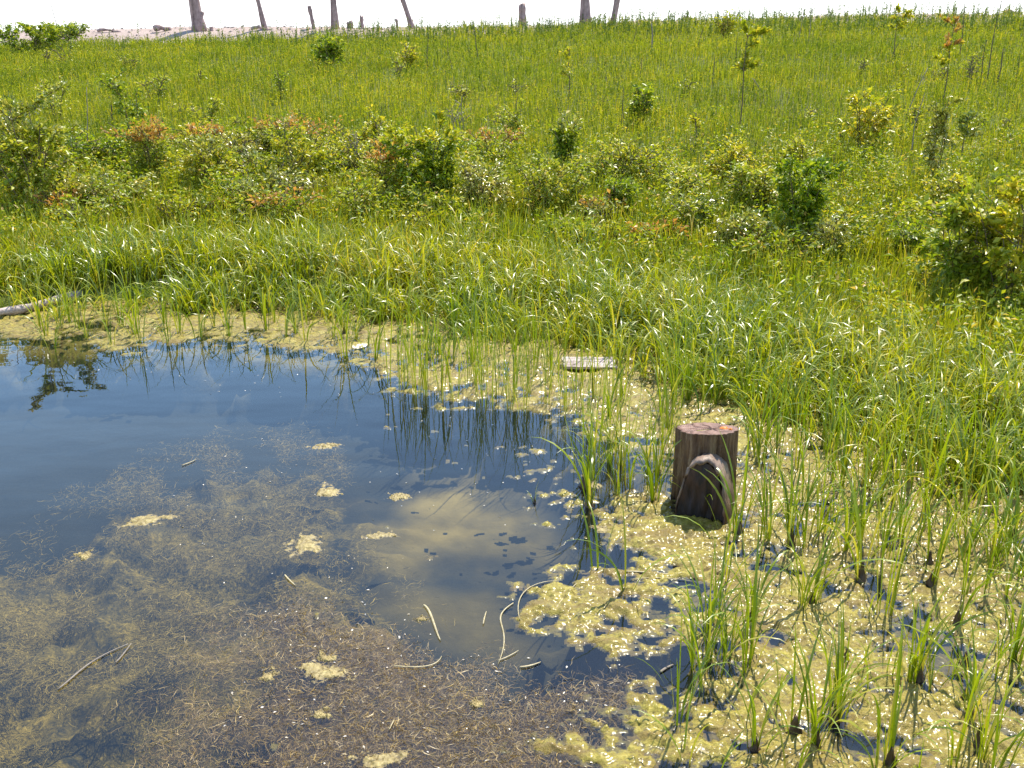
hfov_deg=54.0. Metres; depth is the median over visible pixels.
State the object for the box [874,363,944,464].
sedge tuft
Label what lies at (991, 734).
sedge tuft
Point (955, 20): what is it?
sapling
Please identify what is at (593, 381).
sedge tuft
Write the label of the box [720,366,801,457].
sedge tuft
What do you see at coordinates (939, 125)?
shrub
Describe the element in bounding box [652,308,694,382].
sedge tuft
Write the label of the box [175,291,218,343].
sedge tuft
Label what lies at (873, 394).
sedge tuft
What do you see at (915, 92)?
dead stalk
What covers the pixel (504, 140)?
shrub
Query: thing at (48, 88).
shrub
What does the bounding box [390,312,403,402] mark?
sedge tuft
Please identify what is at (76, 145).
shrub
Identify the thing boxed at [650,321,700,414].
sedge tuft
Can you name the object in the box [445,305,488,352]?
sedge tuft
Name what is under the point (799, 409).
sedge tuft
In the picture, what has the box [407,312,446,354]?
sedge tuft
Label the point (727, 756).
sedge tuft
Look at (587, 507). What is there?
sedge tuft
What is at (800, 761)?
sedge tuft
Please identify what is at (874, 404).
sedge tuft
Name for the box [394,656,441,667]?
dead reed
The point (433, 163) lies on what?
shrub
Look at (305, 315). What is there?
sedge tuft
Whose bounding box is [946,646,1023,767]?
sedge tuft
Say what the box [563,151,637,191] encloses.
shrub
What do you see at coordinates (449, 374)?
sedge tuft
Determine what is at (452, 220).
shrub
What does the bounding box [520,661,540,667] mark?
dead reed
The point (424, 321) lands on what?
sedge tuft
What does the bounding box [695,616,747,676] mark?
sedge tuft
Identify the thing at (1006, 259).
shrub
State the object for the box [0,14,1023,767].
ground
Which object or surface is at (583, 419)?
sedge tuft
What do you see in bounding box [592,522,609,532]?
algae clump
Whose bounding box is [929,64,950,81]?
meadow plant
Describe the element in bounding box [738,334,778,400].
sedge tuft
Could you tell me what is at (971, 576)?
sedge tuft
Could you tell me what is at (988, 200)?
shrub
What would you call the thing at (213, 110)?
shrub
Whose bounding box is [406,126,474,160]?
shrub
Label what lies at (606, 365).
sedge tuft
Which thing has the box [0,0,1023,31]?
sky
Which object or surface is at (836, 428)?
sedge tuft
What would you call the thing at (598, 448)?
sedge tuft
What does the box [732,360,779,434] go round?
sedge tuft
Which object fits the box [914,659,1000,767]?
sedge tuft
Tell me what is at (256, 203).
shrub
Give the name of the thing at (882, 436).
sedge tuft
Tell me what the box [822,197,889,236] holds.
shrub
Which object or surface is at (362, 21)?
wooden post
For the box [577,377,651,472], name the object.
sedge tuft
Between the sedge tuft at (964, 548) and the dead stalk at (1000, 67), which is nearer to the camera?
the sedge tuft at (964, 548)
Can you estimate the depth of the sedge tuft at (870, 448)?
6.33 m
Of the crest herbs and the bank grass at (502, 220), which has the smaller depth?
the bank grass at (502, 220)
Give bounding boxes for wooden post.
[307,5,315,28]
[360,15,363,27]
[518,3,526,25]
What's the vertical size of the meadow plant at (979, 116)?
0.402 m
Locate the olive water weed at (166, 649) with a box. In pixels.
[0,422,454,767]
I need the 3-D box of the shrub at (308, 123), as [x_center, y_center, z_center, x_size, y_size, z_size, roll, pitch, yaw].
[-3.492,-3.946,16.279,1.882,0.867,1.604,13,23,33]
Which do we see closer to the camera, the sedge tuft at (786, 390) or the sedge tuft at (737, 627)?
the sedge tuft at (737, 627)
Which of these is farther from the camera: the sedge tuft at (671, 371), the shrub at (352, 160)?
the shrub at (352, 160)
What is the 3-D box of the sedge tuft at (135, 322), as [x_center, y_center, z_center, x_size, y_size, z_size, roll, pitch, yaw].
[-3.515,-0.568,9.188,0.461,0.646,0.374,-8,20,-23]
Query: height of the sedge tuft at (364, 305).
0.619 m
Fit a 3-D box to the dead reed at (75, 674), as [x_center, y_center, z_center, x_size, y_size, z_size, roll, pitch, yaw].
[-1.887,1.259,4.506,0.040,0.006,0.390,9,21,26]
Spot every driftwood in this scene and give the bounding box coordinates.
[97,28,120,31]
[152,24,171,30]
[251,26,269,29]
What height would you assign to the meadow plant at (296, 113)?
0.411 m
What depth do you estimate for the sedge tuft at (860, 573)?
5.21 m
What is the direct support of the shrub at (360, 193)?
on the ground at (70, 418)
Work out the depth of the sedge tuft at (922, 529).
5.57 m
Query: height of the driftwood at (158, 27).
0.341 m
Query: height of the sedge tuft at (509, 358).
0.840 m
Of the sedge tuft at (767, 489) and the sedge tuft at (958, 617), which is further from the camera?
the sedge tuft at (767, 489)
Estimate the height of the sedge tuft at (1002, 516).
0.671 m
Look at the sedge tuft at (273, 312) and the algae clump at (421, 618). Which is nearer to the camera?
the algae clump at (421, 618)
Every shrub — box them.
[0,20,133,51]
[0,78,164,221]
[0,94,28,138]
[0,173,48,206]
[2,148,84,181]
[14,185,101,220]
[15,164,123,214]
[30,191,129,229]
[32,73,81,122]
[32,126,113,170]
[46,20,112,44]
[47,181,100,203]
[59,165,156,213]
[70,133,152,172]
[73,163,148,183]
[77,136,124,170]
[84,67,162,123]
[100,113,183,182]
[105,116,177,147]
[118,150,214,179]
[128,146,187,172]
[132,72,173,106]
[146,132,253,196]
[151,189,214,227]
[161,116,235,152]
[163,196,237,227]
[178,125,267,168]
[179,120,227,150]
[186,94,222,126]
[201,154,295,188]
[202,194,235,216]
[208,170,260,198]
[221,150,283,167]
[222,172,267,210]
[225,125,274,153]
[228,146,274,174]
[233,194,268,223]
[238,114,297,162]
[241,165,327,213]
[245,181,322,229]
[247,169,314,199]
[249,118,315,156]
[255,116,338,183]
[256,152,319,191]
[256,170,319,193]
[264,69,295,100]
[269,110,342,151]
[272,135,339,166]
[301,142,369,174]
[304,31,347,69]
[305,174,392,220]
[308,161,379,192]
[313,122,368,149]
[322,147,384,179]
[331,129,389,167]
[344,130,369,160]
[356,104,413,155]
[360,135,424,197]
[368,131,425,157]
[373,107,493,200]
[381,197,470,232]
[387,40,422,71]
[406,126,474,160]
[408,186,468,222]
[422,207,481,231]
[427,202,500,226]
[445,97,474,135]
[446,155,517,213]
[463,125,524,166]
[482,98,546,145]
[498,148,606,219]
[537,110,592,164]
[537,217,612,246]
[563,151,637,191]
[570,189,626,219]
[575,218,655,256]
[582,196,629,229]
[591,173,652,218]
[592,132,663,190]
[603,135,716,190]
[619,82,667,125]
[620,218,695,250]
[647,187,726,230]
[653,163,722,203]
[659,214,711,241]
[694,130,773,186]
[702,206,779,254]
[703,197,772,222]
[711,8,741,38]
[718,158,790,217]
[718,178,790,217]
[736,227,810,270]
[740,151,870,242]
[753,216,823,268]
[768,130,834,180]
[774,215,835,232]
[793,213,857,259]
[801,228,874,265]
[818,76,920,155]
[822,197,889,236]
[866,213,933,263]
[880,255,939,281]
[883,160,1023,315]
[901,153,982,216]
[912,94,968,182]
[929,176,1023,315]
[956,110,982,154]
[977,190,1021,211]
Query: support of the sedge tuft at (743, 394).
on the ground at (70, 418)
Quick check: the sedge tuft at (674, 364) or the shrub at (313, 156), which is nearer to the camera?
the sedge tuft at (674, 364)
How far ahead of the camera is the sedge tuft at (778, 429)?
6.48 m
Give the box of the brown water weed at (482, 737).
[86,576,666,767]
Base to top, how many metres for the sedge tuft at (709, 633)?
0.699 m
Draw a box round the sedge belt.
[0,201,1023,500]
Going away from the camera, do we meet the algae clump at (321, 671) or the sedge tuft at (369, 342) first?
the algae clump at (321, 671)
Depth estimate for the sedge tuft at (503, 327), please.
9.21 m
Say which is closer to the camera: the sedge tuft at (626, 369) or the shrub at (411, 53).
the sedge tuft at (626, 369)
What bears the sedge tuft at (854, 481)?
on the ground at (70, 418)
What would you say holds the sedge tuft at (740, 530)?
on the ground at (70, 418)
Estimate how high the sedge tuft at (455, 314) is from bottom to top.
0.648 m
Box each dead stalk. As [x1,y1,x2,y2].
[86,87,87,141]
[622,88,623,126]
[651,23,653,52]
[903,68,927,120]
[909,93,924,158]
[959,1,964,56]
[987,0,1001,78]
[994,49,1003,88]
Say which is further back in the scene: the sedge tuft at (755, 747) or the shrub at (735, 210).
the shrub at (735, 210)
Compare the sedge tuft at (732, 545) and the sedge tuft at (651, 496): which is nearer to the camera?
the sedge tuft at (732, 545)
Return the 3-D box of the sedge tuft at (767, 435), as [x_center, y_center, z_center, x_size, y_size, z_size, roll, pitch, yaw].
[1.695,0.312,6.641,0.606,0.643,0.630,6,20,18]
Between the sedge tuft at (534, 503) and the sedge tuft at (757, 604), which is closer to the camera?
the sedge tuft at (757, 604)
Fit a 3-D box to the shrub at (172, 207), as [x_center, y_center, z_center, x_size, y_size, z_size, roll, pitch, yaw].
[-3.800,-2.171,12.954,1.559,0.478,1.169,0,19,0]
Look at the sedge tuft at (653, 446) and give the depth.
6.32 m
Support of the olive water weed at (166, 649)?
in the water
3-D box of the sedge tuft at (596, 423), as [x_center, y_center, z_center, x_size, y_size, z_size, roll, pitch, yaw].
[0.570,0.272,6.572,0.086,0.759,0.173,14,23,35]
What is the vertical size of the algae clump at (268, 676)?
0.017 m
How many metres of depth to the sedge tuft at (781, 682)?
4.20 m
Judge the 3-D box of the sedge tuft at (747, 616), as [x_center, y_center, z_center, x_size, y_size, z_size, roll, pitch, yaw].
[1.089,1.034,4.335,0.538,0.792,0.493,4,19,11]
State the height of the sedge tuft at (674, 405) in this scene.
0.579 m
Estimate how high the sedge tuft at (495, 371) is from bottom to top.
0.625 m
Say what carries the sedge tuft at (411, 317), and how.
on the ground at (70, 418)
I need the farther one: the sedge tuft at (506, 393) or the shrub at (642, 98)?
the shrub at (642, 98)
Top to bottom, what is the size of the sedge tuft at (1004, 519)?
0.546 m
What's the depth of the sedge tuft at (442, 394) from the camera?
7.78 m
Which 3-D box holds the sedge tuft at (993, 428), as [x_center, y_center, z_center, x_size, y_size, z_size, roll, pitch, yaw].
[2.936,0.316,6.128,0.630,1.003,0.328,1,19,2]
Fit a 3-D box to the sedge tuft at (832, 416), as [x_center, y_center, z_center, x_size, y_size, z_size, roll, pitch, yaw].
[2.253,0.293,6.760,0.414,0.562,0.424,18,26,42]
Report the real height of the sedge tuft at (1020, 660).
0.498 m
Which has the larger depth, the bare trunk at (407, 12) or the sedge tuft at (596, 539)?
the bare trunk at (407, 12)
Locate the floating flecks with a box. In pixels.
[20,358,635,767]
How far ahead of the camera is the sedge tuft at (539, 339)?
8.35 m
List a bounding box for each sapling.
[559,45,572,99]
[688,109,701,149]
[730,18,771,128]
[887,3,913,59]
[932,13,965,99]
[966,57,983,86]
[973,39,988,84]
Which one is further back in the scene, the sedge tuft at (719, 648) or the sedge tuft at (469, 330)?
the sedge tuft at (469, 330)
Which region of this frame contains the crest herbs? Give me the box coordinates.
[0,0,1023,50]
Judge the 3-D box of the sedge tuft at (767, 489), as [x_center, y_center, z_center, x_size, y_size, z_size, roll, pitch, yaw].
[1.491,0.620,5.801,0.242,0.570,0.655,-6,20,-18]
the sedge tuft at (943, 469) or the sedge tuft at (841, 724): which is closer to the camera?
the sedge tuft at (841, 724)
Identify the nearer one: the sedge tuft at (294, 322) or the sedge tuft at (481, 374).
the sedge tuft at (481, 374)
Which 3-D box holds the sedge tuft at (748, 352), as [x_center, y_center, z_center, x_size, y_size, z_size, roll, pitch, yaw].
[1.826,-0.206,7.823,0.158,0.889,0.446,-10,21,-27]
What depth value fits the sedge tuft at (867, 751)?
3.79 m
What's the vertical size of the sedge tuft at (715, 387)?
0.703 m
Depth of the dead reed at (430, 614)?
4.85 m
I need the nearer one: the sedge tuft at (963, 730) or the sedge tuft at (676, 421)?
the sedge tuft at (963, 730)
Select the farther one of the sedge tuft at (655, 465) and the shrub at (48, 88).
the shrub at (48, 88)
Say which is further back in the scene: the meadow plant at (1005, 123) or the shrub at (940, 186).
the meadow plant at (1005, 123)
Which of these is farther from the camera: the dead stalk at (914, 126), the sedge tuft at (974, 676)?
the dead stalk at (914, 126)
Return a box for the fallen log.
[0,290,83,315]
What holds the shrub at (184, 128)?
on the ground at (70, 418)
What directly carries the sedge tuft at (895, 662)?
on the ground at (70, 418)
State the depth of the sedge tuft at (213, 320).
9.80 m
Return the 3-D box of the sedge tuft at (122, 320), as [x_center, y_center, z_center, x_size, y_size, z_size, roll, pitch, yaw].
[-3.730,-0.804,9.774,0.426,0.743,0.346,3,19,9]
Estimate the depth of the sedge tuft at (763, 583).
4.84 m
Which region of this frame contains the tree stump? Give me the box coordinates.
[670,422,738,524]
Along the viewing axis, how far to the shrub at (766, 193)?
13.00 m
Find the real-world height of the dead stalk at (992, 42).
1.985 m
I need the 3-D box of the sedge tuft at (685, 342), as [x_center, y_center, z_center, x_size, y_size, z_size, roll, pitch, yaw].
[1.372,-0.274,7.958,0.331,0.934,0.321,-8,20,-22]
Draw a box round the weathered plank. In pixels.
[560,357,617,369]
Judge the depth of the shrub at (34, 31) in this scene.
33.33 m
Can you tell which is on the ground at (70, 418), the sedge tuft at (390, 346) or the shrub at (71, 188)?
the shrub at (71, 188)
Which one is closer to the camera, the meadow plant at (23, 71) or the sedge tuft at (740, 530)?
the sedge tuft at (740, 530)
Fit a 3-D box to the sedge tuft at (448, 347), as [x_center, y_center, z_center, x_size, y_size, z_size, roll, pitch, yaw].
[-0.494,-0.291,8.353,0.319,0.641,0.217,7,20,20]
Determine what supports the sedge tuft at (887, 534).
on the ground at (70, 418)
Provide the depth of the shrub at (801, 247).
11.27 m
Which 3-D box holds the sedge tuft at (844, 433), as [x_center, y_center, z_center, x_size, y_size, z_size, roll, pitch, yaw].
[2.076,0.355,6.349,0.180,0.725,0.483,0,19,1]
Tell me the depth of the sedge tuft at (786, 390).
7.32 m
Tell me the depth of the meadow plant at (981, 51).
25.17 m
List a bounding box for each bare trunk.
[188,0,206,31]
[256,0,267,27]
[330,0,339,29]
[400,0,414,28]
[579,0,590,25]
[610,0,619,23]
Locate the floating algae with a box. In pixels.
[0,296,1023,767]
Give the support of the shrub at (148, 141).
on the ground at (70, 418)
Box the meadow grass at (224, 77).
[0,7,1023,436]
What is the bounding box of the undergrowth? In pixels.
[0,104,1023,384]
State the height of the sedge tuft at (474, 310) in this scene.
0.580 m
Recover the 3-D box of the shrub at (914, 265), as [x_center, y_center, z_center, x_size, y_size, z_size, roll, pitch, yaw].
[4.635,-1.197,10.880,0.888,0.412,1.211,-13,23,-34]
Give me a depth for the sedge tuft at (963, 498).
5.90 m
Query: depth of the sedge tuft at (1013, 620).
4.60 m
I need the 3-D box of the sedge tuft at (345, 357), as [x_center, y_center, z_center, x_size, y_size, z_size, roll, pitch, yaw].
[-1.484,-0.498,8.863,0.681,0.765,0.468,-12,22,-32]
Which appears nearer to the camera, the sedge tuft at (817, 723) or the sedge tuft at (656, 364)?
the sedge tuft at (817, 723)
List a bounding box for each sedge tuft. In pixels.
[7,291,73,342]
[8,282,57,328]
[14,301,70,361]
[38,276,81,327]
[40,266,100,327]
[41,267,101,335]
[63,305,103,341]
[79,271,121,331]
[89,283,150,326]
[95,309,123,353]
[97,287,174,341]
[99,268,141,327]
[104,287,150,349]
[137,279,185,329]
[149,285,180,348]
[154,282,188,333]
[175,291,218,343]
[178,283,220,335]
[191,287,225,326]
[203,276,248,325]
[211,299,257,343]
[224,264,297,330]
[229,273,269,333]
[261,268,300,322]
[262,293,303,336]
[270,289,313,333]
[281,285,336,340]
[292,288,328,325]
[307,291,352,338]
[312,295,380,363]
[321,279,375,333]
[324,267,357,324]
[329,279,372,341]
[337,281,384,324]
[343,313,385,359]
[355,293,403,359]
[374,275,428,337]
[376,286,394,395]
[386,310,416,364]
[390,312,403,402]
[392,321,417,398]
[393,319,425,362]
[398,323,445,406]
[399,316,429,399]
[400,278,442,337]
[400,314,425,387]
[405,306,430,386]
[407,298,446,337]
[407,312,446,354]
[408,312,451,399]
[415,329,427,406]
[416,317,426,408]
[416,323,425,405]
[421,302,470,340]
[422,274,482,338]
[422,310,457,361]
[423,308,459,364]
[425,325,455,413]
[427,321,468,365]
[428,333,469,412]
[431,324,458,374]
[432,328,438,394]
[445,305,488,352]
[453,303,489,387]
[453,316,489,383]
[459,288,489,331]
[459,308,482,363]
[464,304,502,413]
[464,319,488,386]
[468,282,507,369]
[470,300,510,354]
[470,325,507,421]
[472,315,480,385]
[472,315,484,389]
[479,355,507,416]
[481,312,546,352]
[483,314,513,385]
[483,327,499,402]
[484,335,534,424]
[488,306,529,344]
[489,311,525,401]
[491,307,539,349]
[492,304,533,372]
[497,311,531,416]
[507,356,538,422]
[508,311,529,392]
[510,310,558,357]
[511,323,542,394]
[512,322,528,396]
[516,296,551,374]
[520,312,571,363]
[525,299,582,350]
[527,479,539,509]
[529,336,567,403]
[530,316,566,361]
[531,317,616,415]
[533,338,584,398]
[534,302,567,375]
[534,321,574,389]
[535,431,628,523]
[538,330,613,421]
[541,324,562,392]
[553,297,575,368]
[554,389,623,499]
[557,416,619,492]
[558,394,632,454]
[560,350,591,401]
[564,397,642,477]
[568,489,685,601]
[572,356,586,463]
[572,391,658,481]
[575,306,604,380]
[576,336,585,426]
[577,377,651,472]
[577,496,627,577]
[579,355,641,416]
[582,383,640,446]
[583,325,614,398]
[583,353,630,489]
[587,365,591,418]
[587,424,654,506]
[591,319,623,394]
[594,352,624,451]
[595,344,660,399]
[595,383,610,472]
[596,315,639,398]
[600,403,628,486]
[603,404,708,502]
[605,337,655,393]
[605,340,642,401]
[606,394,663,485]
[610,421,677,499]
[614,416,654,490]
[625,351,700,427]
[628,381,643,468]
[632,358,695,415]
[634,684,722,766]
[635,374,713,460]
[638,612,745,725]
[642,318,698,367]
[643,423,675,477]
[647,385,668,462]
[647,402,656,474]
[648,401,662,481]
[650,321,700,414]
[650,332,674,393]
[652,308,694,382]
[653,312,696,383]
[653,319,693,406]
[653,368,685,434]
[654,296,692,396]
[654,591,791,702]
[657,372,684,464]
[661,394,685,480]
[662,467,760,581]
[662,550,764,673]
[665,336,744,412]
[665,576,745,687]
[670,305,709,381]
[670,521,769,626]
[671,532,769,648]
[672,333,713,400]
[676,329,735,393]
[677,591,749,697]
[682,335,746,404]
[690,427,779,543]
[692,566,732,607]
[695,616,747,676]
[700,573,790,669]
[701,521,830,673]
[707,349,772,420]
[711,519,802,621]
[714,649,810,752]
[715,325,745,379]
[718,600,745,647]
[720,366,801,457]
[720,373,785,443]
[721,730,750,767]
[722,377,815,464]
[724,564,783,660]
[728,303,764,383]
[731,448,819,550]
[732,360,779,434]
[733,389,823,466]
[736,342,782,405]
[737,608,864,734]
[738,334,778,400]
[738,442,799,521]
[745,422,846,550]
[745,680,854,767]
[747,663,779,715]
[748,450,849,508]
[752,337,837,423]
[754,350,816,421]
[756,364,794,473]
[756,444,854,549]
[759,507,857,609]
[761,349,824,443]
[762,427,864,505]
[763,505,914,603]
[763,611,892,761]
[764,341,811,404]
[774,651,797,704]
[776,337,830,387]
[779,354,860,448]
[780,389,859,485]
[781,358,828,469]
[784,629,900,742]
[790,558,816,596]
[797,363,812,446]
[798,380,885,449]
[799,445,854,533]
[801,458,901,553]
[804,410,872,486]
[804,607,899,733]
[808,346,860,425]
[809,381,843,460]
[809,391,872,452]
[811,378,888,446]
[814,611,912,725]
[815,597,917,687]
[817,364,880,438]
[817,457,921,590]
[819,473,875,527]
[821,449,913,502]
[822,383,937,458]
[824,383,856,486]
[825,682,943,767]
[826,446,897,540]
[827,415,872,474]
[827,461,893,522]
[828,391,869,477]
[830,430,957,503]
[831,385,922,486]
[837,458,939,558]
[838,614,858,660]
[839,606,993,767]
[842,373,899,477]
[843,419,917,489]
[844,398,922,467]
[846,644,915,688]
[849,344,894,446]
[849,473,949,615]
[853,586,979,682]
[854,636,878,663]
[857,402,930,494]
[858,461,914,537]
[859,387,938,448]
[861,367,891,430]
[862,397,924,481]
[863,591,884,613]
[864,362,944,434]
[865,382,953,452]
[865,397,917,500]
[868,382,950,478]
[869,383,950,457]
[870,478,964,549]
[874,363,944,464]
[874,491,969,586]
[883,440,969,541]
[884,380,975,452]
[885,567,1001,691]
[886,391,973,480]
[887,632,943,673]
[888,473,999,564]
[890,399,961,495]
[896,607,1023,721]
[900,376,968,438]
[900,401,968,465]
[903,426,1023,548]
[906,339,973,454]
[907,374,1021,465]
[909,450,1001,507]
[910,396,979,508]
[912,474,968,533]
[913,393,1021,497]
[913,556,1023,633]
[913,633,966,692]
[913,741,961,767]
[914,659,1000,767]
[916,599,953,671]
[920,414,1005,485]
[920,654,1023,764]
[922,454,996,536]
[922,485,1002,563]
[932,378,970,470]
[932,513,1023,598]
[935,602,987,674]
[939,393,989,471]
[939,434,1023,503]
[942,633,985,679]
[946,359,1023,488]
[946,371,1007,495]
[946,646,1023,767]
[949,423,1007,516]
[953,463,1023,559]
[954,651,1000,700]
[955,463,1022,546]
[955,512,1023,593]
[955,660,1023,748]
[955,670,1008,727]
[958,560,1023,665]
[960,429,1017,489]
[961,491,1023,571]
[964,401,1001,494]
[970,411,1023,484]
[974,429,1023,541]
[975,522,1023,601]
[975,545,1023,599]
[976,502,1023,551]
[977,450,1023,495]
[977,514,1023,576]
[981,482,1022,560]
[981,556,1023,626]
[981,583,1023,609]
[981,614,1021,651]
[983,458,1023,510]
[984,431,1023,497]
[988,497,1023,564]
[989,598,1014,636]
[991,446,1023,509]
[992,618,1023,687]
[992,714,1022,723]
[994,616,1018,679]
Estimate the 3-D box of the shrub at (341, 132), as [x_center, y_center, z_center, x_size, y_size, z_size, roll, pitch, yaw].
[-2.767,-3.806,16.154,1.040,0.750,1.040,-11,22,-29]
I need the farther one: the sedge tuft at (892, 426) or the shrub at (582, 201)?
the shrub at (582, 201)
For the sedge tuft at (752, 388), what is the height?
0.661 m
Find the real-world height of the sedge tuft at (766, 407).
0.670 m
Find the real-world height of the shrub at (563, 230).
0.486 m
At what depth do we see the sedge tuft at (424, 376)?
7.89 m
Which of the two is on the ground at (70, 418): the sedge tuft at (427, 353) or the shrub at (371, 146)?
the shrub at (371, 146)
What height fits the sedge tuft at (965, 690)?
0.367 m
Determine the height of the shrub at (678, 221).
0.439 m
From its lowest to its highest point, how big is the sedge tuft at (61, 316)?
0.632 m
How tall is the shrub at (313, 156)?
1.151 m
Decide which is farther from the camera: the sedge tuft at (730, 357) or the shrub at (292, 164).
the shrub at (292, 164)
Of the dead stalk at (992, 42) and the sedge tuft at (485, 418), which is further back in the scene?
the dead stalk at (992, 42)
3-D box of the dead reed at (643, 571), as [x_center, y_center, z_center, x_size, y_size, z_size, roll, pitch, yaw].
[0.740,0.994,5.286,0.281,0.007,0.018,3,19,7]
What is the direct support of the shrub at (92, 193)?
on the ground at (70, 418)
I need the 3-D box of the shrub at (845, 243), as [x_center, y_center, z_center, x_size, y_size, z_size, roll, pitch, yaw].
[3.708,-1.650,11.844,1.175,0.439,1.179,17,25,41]
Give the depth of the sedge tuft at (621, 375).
7.68 m
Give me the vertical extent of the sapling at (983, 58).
1.087 m
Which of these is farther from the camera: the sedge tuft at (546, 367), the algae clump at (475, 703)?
the sedge tuft at (546, 367)
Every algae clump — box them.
[70,549,93,561]
[117,514,177,527]
[258,666,281,683]
[281,533,324,557]
[295,662,361,683]
[305,443,341,449]
[308,706,332,718]
[313,649,336,663]
[315,482,343,496]
[345,749,413,767]
[360,530,397,539]
[387,493,411,500]
[412,615,429,624]
[467,695,484,709]
[591,480,604,488]
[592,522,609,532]
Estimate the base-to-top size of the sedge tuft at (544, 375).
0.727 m
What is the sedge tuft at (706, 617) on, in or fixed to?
on the ground at (70, 418)
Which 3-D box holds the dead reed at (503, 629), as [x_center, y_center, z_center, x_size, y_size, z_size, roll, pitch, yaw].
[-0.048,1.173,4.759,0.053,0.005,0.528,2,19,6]
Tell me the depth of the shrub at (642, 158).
14.90 m
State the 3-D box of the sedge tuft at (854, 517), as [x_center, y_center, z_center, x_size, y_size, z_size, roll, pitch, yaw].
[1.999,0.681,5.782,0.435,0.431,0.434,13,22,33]
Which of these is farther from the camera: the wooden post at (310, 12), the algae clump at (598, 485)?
the wooden post at (310, 12)
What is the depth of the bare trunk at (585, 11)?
38.32 m
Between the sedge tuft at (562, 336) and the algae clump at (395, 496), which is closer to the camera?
the algae clump at (395, 496)
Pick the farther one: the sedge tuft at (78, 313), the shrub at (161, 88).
the shrub at (161, 88)
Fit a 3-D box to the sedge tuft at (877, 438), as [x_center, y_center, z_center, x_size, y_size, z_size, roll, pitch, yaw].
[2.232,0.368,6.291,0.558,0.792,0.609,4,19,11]
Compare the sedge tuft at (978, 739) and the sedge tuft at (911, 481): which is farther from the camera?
the sedge tuft at (911, 481)
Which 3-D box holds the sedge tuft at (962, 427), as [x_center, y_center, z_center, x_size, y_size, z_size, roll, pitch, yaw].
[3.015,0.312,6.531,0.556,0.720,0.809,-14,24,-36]
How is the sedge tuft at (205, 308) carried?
on the ground at (70, 418)
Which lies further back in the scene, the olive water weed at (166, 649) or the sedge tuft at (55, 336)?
the sedge tuft at (55, 336)
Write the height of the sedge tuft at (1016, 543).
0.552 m
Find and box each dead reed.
[57,644,126,689]
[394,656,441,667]
[423,604,440,639]
[498,603,512,663]
[518,580,557,619]
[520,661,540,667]
[626,571,679,575]
[630,577,694,581]
[659,664,673,672]
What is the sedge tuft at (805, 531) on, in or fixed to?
on the ground at (70, 418)
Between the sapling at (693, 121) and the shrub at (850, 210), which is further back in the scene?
the sapling at (693, 121)
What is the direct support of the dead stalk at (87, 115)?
on the ground at (70, 418)
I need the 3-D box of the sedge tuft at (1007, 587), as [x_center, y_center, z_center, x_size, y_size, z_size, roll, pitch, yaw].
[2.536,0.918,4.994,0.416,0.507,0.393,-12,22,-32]
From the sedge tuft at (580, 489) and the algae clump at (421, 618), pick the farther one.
the sedge tuft at (580, 489)
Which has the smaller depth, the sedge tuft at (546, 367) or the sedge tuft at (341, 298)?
the sedge tuft at (546, 367)
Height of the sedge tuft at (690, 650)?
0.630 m
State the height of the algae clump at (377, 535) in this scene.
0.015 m
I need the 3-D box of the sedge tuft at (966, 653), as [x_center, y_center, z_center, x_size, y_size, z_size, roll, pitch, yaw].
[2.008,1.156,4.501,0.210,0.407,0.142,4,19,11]
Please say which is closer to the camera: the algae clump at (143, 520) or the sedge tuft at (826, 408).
the algae clump at (143, 520)
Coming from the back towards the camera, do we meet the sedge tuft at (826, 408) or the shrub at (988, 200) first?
the shrub at (988, 200)
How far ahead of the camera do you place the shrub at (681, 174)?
13.63 m
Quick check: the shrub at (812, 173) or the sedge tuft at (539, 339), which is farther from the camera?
the shrub at (812, 173)
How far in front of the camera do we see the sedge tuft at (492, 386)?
7.65 m
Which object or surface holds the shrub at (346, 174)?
on the ground at (70, 418)
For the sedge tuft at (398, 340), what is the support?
on the ground at (70, 418)
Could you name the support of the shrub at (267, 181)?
on the ground at (70, 418)
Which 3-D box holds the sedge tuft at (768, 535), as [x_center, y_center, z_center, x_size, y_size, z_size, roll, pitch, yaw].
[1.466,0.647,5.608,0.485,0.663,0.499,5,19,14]
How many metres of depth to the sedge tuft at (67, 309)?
9.99 m
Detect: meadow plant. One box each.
[14,66,31,81]
[34,47,52,62]
[48,41,74,63]
[116,54,139,68]
[169,101,195,119]
[189,67,206,84]
[230,115,252,128]
[293,108,310,120]
[390,56,410,78]
[448,84,475,105]
[449,80,465,99]
[506,76,533,97]
[593,93,610,108]
[677,77,705,95]
[708,133,723,146]
[799,103,823,126]
[834,127,846,143]
[857,58,868,77]
[891,61,912,73]
[891,127,911,143]
[898,104,923,123]
[910,101,933,121]
[911,110,926,127]
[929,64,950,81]
[959,57,977,76]
[965,50,983,67]
[972,113,988,127]
[996,113,1019,135]
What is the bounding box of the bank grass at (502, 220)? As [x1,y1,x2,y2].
[0,138,1023,408]
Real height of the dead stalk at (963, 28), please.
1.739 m
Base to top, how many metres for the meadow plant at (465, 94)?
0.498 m
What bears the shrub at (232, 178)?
on the ground at (70, 418)
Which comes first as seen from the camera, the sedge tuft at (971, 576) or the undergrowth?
the sedge tuft at (971, 576)
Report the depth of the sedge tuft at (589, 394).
7.38 m
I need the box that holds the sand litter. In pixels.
[12,12,998,42]
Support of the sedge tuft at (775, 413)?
on the ground at (70, 418)
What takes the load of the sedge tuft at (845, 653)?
on the ground at (70, 418)
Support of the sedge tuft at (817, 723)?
on the ground at (70, 418)
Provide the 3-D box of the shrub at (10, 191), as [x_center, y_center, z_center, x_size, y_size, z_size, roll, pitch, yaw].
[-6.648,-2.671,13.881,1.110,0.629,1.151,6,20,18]
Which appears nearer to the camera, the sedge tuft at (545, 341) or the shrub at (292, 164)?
the sedge tuft at (545, 341)
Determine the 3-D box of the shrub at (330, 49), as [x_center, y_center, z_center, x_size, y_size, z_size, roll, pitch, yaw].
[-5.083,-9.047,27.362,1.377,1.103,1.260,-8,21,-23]

